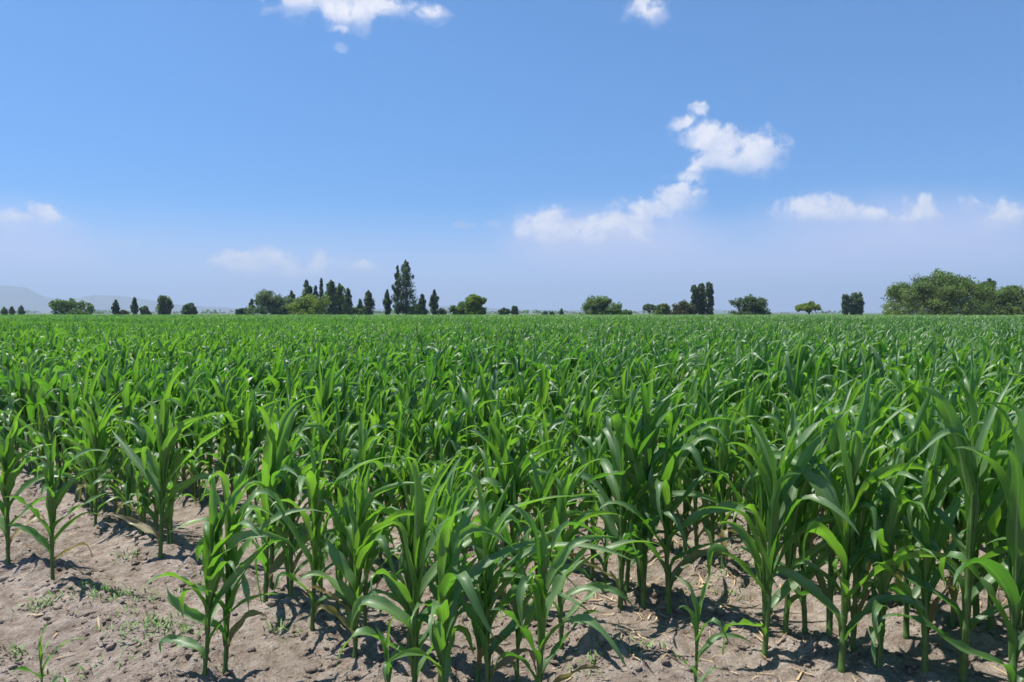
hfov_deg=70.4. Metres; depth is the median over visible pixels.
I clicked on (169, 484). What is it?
corn plant
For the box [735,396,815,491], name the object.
corn plant
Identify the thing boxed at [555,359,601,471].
corn plant
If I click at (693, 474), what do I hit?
corn plant
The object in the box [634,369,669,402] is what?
corn plant
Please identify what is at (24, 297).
hills
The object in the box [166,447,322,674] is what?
corn plant
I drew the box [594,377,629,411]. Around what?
corn plant
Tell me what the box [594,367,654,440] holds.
corn plant
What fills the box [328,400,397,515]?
corn plant
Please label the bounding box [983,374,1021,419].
corn plant
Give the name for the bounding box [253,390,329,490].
corn plant
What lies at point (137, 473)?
corn plant
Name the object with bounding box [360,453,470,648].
corn plant
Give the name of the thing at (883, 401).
corn plant
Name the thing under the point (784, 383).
corn plant
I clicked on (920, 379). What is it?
corn plant
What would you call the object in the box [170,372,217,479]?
corn plant
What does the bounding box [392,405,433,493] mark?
corn plant
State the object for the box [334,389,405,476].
corn plant
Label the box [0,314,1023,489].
corn crop
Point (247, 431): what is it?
corn plant
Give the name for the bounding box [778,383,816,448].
corn plant
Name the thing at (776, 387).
corn plant
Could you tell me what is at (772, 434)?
corn plant
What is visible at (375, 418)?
corn plant
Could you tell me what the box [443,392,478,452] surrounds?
corn plant
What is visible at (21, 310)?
poplar tree
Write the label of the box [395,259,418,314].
giant poplar tree
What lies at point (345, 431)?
corn plant
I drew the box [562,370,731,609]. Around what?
corn plant
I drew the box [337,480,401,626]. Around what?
corn plant
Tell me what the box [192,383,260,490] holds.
corn plant
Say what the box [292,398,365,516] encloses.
corn plant
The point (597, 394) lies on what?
corn plant
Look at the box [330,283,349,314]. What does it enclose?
poplar tree
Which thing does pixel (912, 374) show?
corn plant
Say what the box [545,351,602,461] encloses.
corn plant
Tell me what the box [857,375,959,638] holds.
corn plant
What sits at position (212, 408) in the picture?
corn plant
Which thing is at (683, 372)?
corn plant
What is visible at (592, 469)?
corn plant
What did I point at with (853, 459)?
corn plant
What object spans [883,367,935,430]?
corn plant
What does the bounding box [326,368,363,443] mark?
corn plant
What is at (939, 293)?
spreading tree
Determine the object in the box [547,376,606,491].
corn plant
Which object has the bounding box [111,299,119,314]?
poplar tree
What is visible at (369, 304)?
poplar tree
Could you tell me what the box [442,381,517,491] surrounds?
corn plant
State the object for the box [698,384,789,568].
corn plant
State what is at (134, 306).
poplar tree
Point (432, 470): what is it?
corn plant
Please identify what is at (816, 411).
corn plant
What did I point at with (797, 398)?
corn plant
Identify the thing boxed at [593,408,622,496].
corn plant
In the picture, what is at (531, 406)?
corn plant
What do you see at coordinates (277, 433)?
corn plant
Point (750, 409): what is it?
corn plant
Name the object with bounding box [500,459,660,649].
corn plant
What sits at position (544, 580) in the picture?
corn plant
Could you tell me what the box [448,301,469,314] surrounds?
broadleaf tree
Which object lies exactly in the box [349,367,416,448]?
corn plant
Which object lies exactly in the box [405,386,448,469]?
corn plant
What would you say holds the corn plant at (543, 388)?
on the ground
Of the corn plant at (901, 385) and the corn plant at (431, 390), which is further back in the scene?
the corn plant at (431, 390)
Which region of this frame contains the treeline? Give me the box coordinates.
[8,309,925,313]
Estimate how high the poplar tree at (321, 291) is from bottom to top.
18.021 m
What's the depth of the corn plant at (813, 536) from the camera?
4.19 m
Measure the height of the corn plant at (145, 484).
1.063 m
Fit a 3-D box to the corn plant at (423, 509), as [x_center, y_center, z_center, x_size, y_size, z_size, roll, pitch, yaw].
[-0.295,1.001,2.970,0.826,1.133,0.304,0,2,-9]
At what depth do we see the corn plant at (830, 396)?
4.83 m
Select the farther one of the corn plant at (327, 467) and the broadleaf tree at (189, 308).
the broadleaf tree at (189, 308)
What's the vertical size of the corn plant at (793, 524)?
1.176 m
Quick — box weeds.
[0,524,960,681]
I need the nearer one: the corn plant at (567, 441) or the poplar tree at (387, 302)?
the corn plant at (567, 441)
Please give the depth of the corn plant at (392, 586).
3.40 m
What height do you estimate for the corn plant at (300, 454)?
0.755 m
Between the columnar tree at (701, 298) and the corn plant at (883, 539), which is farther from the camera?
the columnar tree at (701, 298)
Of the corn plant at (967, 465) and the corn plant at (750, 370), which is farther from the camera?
the corn plant at (750, 370)
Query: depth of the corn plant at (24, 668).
2.97 m
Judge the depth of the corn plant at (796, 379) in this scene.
6.26 m
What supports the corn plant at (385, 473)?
on the ground
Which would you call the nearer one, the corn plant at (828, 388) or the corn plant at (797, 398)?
the corn plant at (797, 398)
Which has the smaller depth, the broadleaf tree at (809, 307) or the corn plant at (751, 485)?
the corn plant at (751, 485)
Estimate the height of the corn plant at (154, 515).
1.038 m
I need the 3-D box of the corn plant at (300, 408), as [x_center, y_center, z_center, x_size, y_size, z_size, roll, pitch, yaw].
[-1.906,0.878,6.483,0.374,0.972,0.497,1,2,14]
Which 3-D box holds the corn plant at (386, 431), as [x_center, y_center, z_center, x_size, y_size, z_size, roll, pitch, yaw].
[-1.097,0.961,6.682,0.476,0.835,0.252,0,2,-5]
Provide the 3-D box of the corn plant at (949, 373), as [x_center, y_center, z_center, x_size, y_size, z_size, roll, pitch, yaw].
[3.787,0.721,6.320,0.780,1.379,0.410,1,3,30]
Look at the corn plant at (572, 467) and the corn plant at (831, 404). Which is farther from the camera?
the corn plant at (831, 404)
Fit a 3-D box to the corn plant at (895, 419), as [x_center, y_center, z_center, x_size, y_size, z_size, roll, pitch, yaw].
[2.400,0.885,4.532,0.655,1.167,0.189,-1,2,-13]
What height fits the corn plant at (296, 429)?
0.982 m
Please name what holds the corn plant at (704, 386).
on the ground
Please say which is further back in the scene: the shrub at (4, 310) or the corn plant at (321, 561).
the shrub at (4, 310)
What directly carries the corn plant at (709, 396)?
on the ground
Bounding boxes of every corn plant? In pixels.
[0,405,79,563]
[6,425,105,579]
[11,620,87,681]
[46,347,147,506]
[51,395,80,495]
[52,372,104,501]
[60,391,135,526]
[68,382,121,473]
[75,389,119,507]
[75,396,121,513]
[77,390,136,512]
[84,408,156,509]
[88,407,154,526]
[89,419,142,489]
[91,414,121,513]
[112,367,245,557]
[115,398,192,535]
[118,421,153,533]
[120,373,162,515]
[122,414,195,537]
[134,363,209,453]
[140,409,202,543]
[144,469,288,676]
[146,405,206,543]
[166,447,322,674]
[169,363,204,444]
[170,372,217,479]
[171,385,215,493]
[174,401,222,502]
[181,385,223,499]
[187,409,204,495]
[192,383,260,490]
[194,381,278,493]
[195,415,220,483]
[197,373,264,502]
[218,375,285,451]
[224,388,285,504]
[229,390,265,512]
[239,443,331,589]
[240,395,322,603]
[242,394,264,504]
[243,471,339,593]
[244,438,370,596]
[247,450,300,583]
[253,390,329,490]
[253,399,311,526]
[258,385,279,458]
[263,386,302,457]
[264,392,296,425]
[265,395,323,508]
[266,426,399,630]
[283,358,317,438]
[285,387,307,459]
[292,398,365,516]
[292,430,328,523]
[294,387,333,492]
[297,462,426,658]
[298,363,337,466]
[300,415,336,530]
[301,389,418,545]
[303,397,341,504]
[306,363,360,460]
[306,364,348,466]
[308,461,404,633]
[309,424,376,508]
[310,495,347,611]
[323,487,373,620]
[325,354,361,501]
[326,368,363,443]
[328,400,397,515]
[329,407,401,509]
[334,371,373,461]
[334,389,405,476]
[336,452,535,681]
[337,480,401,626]
[341,474,377,605]
[342,390,370,500]
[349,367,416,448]
[354,377,363,415]
[356,380,377,417]
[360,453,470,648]
[365,445,419,567]
[367,389,393,454]
[369,430,424,559]
[370,389,397,448]
[370,401,398,457]
[371,432,447,573]
[375,375,402,440]
[375,614,402,681]
[376,394,443,461]
[377,362,463,496]
[377,464,474,607]
[381,364,443,448]
[384,492,540,681]
[389,406,433,507]
[391,372,432,446]
[391,458,428,508]
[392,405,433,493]
[395,371,446,458]
[396,468,478,647]
[399,456,475,573]
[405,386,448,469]
[409,389,444,467]
[411,475,480,638]
[419,399,478,474]
[421,378,443,459]
[424,450,501,573]
[426,434,473,587]
[428,390,455,472]
[435,386,486,494]
[436,366,466,451]
[437,359,475,406]
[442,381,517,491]
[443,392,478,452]
[448,476,633,681]
[450,422,476,495]
[451,406,554,511]
[454,399,491,487]
[455,375,491,441]
[456,376,489,466]
[456,471,571,681]
[462,457,508,565]
[464,362,515,490]
[467,417,592,609]
[467,439,557,611]
[468,412,541,525]
[475,353,493,472]
[475,379,524,489]
[478,437,550,571]
[486,405,502,436]
[487,390,528,502]
[490,505,626,681]
[492,509,595,681]
[499,374,529,447]
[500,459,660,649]
[501,380,536,425]
[501,390,542,500]
[506,360,557,432]
[506,450,599,595]
[508,404,565,513]
[509,403,565,482]
[510,421,539,533]
[525,374,591,449]
[526,403,580,560]
[527,384,548,492]
[528,347,559,438]
[528,364,574,412]
[530,408,609,552]
[531,394,570,483]
[534,441,575,515]
[538,373,571,447]
[545,347,579,412]
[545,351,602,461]
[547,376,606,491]
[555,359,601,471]
[557,435,592,572]
[560,380,574,453]
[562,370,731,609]
[562,434,640,579]
[565,381,614,447]
[566,368,603,493]
[570,357,621,400]
[575,435,655,583]
[576,376,618,530]
[585,355,739,608]
[588,381,661,509]
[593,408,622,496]
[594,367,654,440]
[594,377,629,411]
[594,379,623,489]
[595,353,622,413]
[598,389,759,615]
[602,407,719,585]
[607,355,640,413]
[610,374,692,523]
[611,403,673,593]
[621,380,642,416]
[621,389,665,510]
[622,397,684,512]
[629,359,675,400]
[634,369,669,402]
[636,362,664,401]
[639,396,664,446]
[658,399,698,480]
[659,384,688,442]
[660,421,686,486]
[661,379,753,554]
[662,360,698,427]
[663,373,717,550]
[672,350,691,403]
[672,570,748,681]
[674,401,744,545]
[677,366,733,515]
[679,379,688,483]
[680,410,743,531]
[681,364,752,522]
[683,351,786,453]
[686,387,778,565]
[690,341,735,390]
[691,348,731,458]
[691,364,720,488]
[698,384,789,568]
[698,403,859,657]
[704,349,776,495]
[704,358,754,413]
[714,351,781,500]
[717,437,820,623]
[718,436,822,576]
[728,384,761,534]
[730,376,777,457]
[731,378,777,535]
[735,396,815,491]
[738,409,778,518]
[741,349,765,449]
[749,371,806,440]
[752,384,842,563]
[753,336,825,445]
[758,379,811,546]
[759,361,835,421]
[760,358,961,672]
[760,403,838,633]
[761,365,786,426]
[764,392,807,421]
[771,406,870,634]
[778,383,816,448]
[781,384,824,417]
[784,383,860,547]
[785,344,839,415]
[795,416,963,651]
[803,356,860,539]
[803,376,840,418]
[805,370,888,551]
[810,369,943,639]
[811,469,880,594]
[820,380,858,516]
[821,369,934,510]
[829,345,923,599]
[838,374,1017,681]
[839,385,903,425]
[840,350,872,439]
[841,435,889,596]
[846,378,906,458]
[856,376,886,399]
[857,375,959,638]
[861,446,938,668]
[871,419,1008,672]
[872,392,934,517]
[874,389,958,607]
[875,377,905,518]
[881,347,915,420]
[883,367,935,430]
[884,345,965,433]
[886,368,940,404]
[893,359,968,607]
[897,357,978,414]
[898,353,955,407]
[908,345,985,398]
[912,364,945,423]
[929,401,1023,681]
[930,401,1007,628]
[933,351,994,405]
[933,367,968,566]
[934,380,983,426]
[935,371,1021,625]
[943,359,1023,402]
[943,383,987,412]
[943,399,990,568]
[947,383,1023,534]
[955,390,1021,630]
[956,334,1023,543]
[958,372,982,431]
[974,372,1023,410]
[982,347,1023,412]
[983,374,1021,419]
[983,374,1023,443]
[984,361,1022,416]
[984,537,1005,545]
[990,391,1016,542]
[998,383,1023,587]
[1005,471,1023,632]
[1012,400,1023,409]
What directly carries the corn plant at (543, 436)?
on the ground
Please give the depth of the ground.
3.79 m
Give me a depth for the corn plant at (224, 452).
5.88 m
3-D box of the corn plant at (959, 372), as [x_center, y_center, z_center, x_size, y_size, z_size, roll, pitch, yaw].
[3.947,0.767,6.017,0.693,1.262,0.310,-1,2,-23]
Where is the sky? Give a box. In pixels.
[0,0,1023,312]
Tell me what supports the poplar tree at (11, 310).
on the ground
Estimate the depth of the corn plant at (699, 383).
5.39 m
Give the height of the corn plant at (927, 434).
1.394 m
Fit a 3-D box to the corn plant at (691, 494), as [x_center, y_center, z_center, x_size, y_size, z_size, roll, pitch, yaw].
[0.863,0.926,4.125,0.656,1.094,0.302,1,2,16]
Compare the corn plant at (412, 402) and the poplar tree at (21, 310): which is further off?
the poplar tree at (21, 310)
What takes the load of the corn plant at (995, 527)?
on the ground
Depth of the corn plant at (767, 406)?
5.80 m
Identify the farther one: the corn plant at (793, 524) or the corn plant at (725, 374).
the corn plant at (725, 374)
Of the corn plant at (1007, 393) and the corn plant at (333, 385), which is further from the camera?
the corn plant at (333, 385)
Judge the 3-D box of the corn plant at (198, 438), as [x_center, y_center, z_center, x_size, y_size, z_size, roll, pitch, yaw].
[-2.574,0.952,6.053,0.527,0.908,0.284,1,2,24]
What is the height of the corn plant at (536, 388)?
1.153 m
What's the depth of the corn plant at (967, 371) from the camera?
6.13 m
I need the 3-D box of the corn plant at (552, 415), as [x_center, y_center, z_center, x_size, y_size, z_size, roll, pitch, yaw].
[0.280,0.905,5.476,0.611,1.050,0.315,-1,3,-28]
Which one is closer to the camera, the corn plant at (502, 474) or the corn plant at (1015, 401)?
the corn plant at (502, 474)
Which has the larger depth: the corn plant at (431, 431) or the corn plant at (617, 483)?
the corn plant at (431, 431)
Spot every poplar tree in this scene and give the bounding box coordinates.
[8,306,14,314]
[18,305,25,314]
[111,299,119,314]
[130,297,138,314]
[248,298,254,314]
[287,290,295,299]
[301,280,313,309]
[312,285,318,297]
[319,278,323,310]
[321,279,340,313]
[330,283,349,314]
[343,288,353,314]
[356,298,363,313]
[360,290,374,314]
[382,289,391,314]
[391,265,402,314]
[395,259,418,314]
[418,294,427,314]
[428,289,438,314]
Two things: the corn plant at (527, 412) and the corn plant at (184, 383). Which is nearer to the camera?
the corn plant at (527, 412)
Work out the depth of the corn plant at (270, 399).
6.74 m
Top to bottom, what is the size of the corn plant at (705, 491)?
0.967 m
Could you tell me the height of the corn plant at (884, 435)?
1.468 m
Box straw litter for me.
[0,441,1006,681]
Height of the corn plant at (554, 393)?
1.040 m
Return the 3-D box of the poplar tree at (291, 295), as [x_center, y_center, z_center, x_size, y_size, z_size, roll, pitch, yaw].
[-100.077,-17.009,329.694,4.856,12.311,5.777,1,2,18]
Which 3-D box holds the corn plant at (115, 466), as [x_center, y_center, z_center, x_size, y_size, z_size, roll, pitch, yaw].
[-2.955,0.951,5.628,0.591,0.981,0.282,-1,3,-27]
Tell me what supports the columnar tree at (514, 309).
on the ground
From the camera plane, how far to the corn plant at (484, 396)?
5.97 m
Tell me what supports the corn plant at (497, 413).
on the ground
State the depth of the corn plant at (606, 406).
5.95 m
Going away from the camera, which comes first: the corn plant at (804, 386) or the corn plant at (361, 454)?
the corn plant at (361, 454)
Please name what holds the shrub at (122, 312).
on the ground
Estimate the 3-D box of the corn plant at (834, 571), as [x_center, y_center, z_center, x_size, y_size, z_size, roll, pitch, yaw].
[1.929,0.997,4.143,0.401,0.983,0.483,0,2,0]
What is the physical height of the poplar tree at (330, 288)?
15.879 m
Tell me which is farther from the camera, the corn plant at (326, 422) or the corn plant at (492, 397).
the corn plant at (492, 397)
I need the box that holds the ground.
[0,313,1023,681]
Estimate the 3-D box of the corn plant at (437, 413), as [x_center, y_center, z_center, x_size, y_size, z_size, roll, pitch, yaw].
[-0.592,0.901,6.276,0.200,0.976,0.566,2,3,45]
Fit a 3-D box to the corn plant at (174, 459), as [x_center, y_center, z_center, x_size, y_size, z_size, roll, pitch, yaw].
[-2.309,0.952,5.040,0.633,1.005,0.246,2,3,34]
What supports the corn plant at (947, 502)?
on the ground
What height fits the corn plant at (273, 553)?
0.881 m
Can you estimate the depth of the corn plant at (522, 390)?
6.51 m
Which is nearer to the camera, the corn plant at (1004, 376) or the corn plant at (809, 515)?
the corn plant at (809, 515)
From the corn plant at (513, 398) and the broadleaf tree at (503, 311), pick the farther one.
the broadleaf tree at (503, 311)
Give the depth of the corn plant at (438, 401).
5.34 m
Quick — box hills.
[0,285,836,312]
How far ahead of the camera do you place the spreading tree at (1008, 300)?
209.46 m
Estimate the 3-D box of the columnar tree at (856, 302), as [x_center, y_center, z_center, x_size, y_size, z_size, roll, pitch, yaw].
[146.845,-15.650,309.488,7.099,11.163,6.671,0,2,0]
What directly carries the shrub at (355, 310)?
on the ground
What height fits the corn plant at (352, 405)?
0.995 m
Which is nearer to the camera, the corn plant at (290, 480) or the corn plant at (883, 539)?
the corn plant at (883, 539)
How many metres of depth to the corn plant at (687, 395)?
6.20 m
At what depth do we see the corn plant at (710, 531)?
4.58 m
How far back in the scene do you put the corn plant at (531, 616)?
3.05 m
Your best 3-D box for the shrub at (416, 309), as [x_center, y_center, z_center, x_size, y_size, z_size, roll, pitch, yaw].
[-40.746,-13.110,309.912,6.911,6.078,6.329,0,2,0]
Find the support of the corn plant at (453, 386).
on the ground
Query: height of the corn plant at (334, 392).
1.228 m
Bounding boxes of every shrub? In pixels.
[0,307,7,314]
[116,309,129,314]
[235,308,248,314]
[351,307,362,314]
[410,303,421,314]
[437,308,446,314]
[621,309,632,314]
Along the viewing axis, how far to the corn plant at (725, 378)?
6.01 m
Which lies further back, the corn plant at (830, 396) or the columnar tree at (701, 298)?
the columnar tree at (701, 298)
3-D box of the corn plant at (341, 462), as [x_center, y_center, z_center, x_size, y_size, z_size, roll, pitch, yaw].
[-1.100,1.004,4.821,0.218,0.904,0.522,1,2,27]
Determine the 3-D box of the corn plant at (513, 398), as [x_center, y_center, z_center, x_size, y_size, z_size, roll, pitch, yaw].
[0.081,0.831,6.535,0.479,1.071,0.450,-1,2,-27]
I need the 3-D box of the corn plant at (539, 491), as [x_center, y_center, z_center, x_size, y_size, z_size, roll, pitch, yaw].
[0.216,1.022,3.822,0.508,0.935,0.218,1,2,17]
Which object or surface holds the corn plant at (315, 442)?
on the ground
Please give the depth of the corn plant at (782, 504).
3.44 m
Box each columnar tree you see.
[155,295,173,314]
[511,305,518,314]
[690,284,699,314]
[697,283,706,314]
[704,281,714,314]
[841,294,850,314]
[848,291,864,314]
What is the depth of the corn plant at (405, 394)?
6.63 m
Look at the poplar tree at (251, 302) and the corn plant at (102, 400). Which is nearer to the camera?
the corn plant at (102, 400)
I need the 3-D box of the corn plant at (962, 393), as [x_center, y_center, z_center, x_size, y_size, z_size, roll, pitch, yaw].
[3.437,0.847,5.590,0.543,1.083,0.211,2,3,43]
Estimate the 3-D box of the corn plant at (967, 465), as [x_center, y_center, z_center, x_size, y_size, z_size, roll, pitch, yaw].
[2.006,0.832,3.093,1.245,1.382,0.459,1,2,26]
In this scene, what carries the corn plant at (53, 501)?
on the ground
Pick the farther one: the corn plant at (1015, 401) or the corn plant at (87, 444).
the corn plant at (87, 444)
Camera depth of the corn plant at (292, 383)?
6.64 m
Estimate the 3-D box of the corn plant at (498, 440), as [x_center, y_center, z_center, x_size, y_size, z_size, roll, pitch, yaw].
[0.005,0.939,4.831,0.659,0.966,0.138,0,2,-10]
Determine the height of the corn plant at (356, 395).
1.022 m
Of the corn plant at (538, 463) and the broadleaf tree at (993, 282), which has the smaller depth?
the corn plant at (538, 463)
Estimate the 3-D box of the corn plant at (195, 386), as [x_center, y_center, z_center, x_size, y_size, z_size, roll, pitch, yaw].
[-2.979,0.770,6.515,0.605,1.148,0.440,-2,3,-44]
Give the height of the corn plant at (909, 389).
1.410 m
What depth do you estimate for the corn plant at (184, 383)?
6.46 m
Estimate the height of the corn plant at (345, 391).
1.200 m
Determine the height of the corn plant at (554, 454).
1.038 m
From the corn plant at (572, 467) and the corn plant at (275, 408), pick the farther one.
the corn plant at (275, 408)
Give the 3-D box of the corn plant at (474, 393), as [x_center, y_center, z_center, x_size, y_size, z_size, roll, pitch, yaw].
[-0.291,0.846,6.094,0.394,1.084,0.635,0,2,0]
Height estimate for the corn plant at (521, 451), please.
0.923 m
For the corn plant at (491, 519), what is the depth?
3.11 m
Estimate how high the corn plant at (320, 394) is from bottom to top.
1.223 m
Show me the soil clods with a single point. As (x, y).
(365, 645)
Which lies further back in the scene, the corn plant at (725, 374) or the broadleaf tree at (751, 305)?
the broadleaf tree at (751, 305)
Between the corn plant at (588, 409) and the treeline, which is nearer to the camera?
the corn plant at (588, 409)
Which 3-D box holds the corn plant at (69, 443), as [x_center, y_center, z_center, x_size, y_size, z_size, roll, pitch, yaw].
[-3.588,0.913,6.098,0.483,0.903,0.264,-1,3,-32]
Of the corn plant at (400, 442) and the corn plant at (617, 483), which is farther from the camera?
the corn plant at (400, 442)
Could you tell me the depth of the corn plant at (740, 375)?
6.82 m
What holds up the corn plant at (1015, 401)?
on the ground
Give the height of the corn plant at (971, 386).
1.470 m
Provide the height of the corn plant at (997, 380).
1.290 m
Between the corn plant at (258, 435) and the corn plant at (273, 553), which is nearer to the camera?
the corn plant at (273, 553)
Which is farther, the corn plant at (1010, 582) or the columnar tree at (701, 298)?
the columnar tree at (701, 298)
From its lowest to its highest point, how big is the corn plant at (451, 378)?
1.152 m
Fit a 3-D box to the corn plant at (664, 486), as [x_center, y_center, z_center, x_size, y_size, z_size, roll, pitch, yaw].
[0.896,0.885,3.803,0.902,1.258,0.272,0,2,0]
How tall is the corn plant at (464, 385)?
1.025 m
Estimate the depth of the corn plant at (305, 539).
4.09 m
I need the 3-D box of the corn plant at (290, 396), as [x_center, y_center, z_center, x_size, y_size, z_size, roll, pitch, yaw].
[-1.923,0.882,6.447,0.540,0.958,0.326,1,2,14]
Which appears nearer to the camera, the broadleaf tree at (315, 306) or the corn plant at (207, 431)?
the corn plant at (207, 431)
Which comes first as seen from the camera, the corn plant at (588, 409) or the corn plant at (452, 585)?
the corn plant at (452, 585)
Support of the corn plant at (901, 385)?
on the ground
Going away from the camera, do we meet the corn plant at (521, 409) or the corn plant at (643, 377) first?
the corn plant at (521, 409)
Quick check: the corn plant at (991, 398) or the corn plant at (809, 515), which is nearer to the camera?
the corn plant at (809, 515)
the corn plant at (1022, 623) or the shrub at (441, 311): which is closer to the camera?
the corn plant at (1022, 623)
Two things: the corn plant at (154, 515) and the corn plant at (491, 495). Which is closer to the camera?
the corn plant at (491, 495)
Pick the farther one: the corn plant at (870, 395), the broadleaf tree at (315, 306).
the broadleaf tree at (315, 306)
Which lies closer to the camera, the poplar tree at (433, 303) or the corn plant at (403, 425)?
the corn plant at (403, 425)
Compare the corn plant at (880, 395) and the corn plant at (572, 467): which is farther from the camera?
the corn plant at (880, 395)
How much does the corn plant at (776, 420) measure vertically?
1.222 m
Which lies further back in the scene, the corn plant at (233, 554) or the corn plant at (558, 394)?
the corn plant at (558, 394)
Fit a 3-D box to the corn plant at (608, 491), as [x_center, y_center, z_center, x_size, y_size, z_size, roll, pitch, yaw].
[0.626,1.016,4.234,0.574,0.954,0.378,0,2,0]
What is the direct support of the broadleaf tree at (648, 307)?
on the ground
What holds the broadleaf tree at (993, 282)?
on the ground
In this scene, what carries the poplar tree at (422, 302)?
on the ground
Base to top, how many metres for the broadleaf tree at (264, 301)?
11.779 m
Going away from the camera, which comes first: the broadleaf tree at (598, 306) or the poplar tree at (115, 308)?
the broadleaf tree at (598, 306)
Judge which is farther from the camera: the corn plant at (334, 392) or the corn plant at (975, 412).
the corn plant at (334, 392)
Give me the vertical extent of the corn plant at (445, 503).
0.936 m
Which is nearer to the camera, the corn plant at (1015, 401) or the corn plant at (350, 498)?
the corn plant at (350, 498)
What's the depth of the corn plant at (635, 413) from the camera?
5.02 m
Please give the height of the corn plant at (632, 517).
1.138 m
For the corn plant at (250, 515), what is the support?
on the ground
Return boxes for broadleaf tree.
[47,298,95,314]
[139,306,151,314]
[181,302,197,314]
[245,288,289,314]
[273,296,296,314]
[285,293,332,314]
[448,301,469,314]
[464,293,486,314]
[498,307,511,314]
[578,295,622,314]
[642,303,656,314]
[653,303,670,314]
[670,299,695,314]
[728,294,771,314]
[794,301,821,314]
[973,278,1000,310]
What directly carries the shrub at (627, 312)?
on the ground
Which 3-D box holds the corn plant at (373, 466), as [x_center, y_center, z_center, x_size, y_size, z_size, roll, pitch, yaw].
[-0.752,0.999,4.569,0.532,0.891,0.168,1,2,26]
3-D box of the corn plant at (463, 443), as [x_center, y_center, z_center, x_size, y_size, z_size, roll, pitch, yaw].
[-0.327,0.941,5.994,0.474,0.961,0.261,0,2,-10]
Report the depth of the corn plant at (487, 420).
6.83 m
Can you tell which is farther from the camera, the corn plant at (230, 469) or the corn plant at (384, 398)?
the corn plant at (384, 398)
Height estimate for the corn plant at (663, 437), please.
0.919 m
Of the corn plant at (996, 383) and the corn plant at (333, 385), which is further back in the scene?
the corn plant at (333, 385)
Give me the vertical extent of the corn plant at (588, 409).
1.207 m
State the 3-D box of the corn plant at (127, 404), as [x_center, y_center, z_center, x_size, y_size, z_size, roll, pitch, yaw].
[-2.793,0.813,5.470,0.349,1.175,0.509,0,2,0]
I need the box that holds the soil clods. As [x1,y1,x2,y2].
[0,457,1023,681]
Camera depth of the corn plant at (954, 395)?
4.37 m
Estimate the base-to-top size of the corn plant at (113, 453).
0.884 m
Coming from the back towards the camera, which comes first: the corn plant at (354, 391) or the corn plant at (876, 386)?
the corn plant at (354, 391)
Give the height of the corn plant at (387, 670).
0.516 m
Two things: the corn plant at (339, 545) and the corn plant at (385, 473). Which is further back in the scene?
the corn plant at (385, 473)
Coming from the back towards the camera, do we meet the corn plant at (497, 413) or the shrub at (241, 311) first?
the shrub at (241, 311)
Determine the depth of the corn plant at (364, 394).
6.86 m
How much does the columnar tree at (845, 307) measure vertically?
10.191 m
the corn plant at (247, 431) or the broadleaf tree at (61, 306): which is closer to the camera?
the corn plant at (247, 431)
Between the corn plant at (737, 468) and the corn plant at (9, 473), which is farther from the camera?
the corn plant at (737, 468)
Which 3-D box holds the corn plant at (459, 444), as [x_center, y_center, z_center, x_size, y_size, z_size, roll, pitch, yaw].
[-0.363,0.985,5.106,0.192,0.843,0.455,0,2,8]
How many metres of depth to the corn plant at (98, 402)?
6.07 m
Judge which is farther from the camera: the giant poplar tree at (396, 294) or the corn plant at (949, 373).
the giant poplar tree at (396, 294)
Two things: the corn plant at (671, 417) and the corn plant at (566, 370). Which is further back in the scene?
the corn plant at (566, 370)
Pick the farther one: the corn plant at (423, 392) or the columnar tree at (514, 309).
the columnar tree at (514, 309)
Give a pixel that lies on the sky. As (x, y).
(523, 154)
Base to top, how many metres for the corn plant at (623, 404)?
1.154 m
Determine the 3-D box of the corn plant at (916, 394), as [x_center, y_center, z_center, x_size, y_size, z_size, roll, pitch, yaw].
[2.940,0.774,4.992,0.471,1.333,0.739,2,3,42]
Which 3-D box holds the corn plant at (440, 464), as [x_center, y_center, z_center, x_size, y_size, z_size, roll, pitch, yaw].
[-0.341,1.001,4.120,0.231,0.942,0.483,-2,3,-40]
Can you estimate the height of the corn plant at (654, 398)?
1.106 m
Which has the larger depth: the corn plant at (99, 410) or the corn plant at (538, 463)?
the corn plant at (99, 410)
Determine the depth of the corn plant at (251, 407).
5.57 m
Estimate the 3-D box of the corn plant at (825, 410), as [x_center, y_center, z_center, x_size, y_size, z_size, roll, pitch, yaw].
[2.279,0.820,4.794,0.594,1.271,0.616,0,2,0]
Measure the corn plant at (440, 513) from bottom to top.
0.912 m
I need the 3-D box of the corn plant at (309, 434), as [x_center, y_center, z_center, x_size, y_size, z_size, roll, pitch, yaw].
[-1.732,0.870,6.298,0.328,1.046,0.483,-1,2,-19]
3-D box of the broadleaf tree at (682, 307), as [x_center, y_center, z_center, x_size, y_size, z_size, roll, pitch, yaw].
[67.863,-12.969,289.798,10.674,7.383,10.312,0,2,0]
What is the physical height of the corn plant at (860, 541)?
1.198 m
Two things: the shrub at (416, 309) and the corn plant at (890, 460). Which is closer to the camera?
the corn plant at (890, 460)
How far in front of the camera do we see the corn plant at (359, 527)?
3.37 m
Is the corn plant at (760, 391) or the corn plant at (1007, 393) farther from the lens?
the corn plant at (760, 391)
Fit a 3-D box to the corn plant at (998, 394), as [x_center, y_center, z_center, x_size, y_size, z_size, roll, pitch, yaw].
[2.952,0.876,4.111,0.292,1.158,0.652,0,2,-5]
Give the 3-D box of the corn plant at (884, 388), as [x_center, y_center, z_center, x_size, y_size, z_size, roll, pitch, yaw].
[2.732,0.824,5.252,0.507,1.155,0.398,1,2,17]
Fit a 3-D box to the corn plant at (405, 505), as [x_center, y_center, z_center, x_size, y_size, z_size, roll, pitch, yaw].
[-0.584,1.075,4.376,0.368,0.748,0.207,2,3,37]
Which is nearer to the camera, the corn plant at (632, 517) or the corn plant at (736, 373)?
the corn plant at (632, 517)
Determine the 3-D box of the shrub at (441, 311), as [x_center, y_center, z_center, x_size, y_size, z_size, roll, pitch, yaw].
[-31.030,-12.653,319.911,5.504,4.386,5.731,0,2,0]
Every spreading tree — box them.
[880,268,1001,314]
[971,285,1023,314]

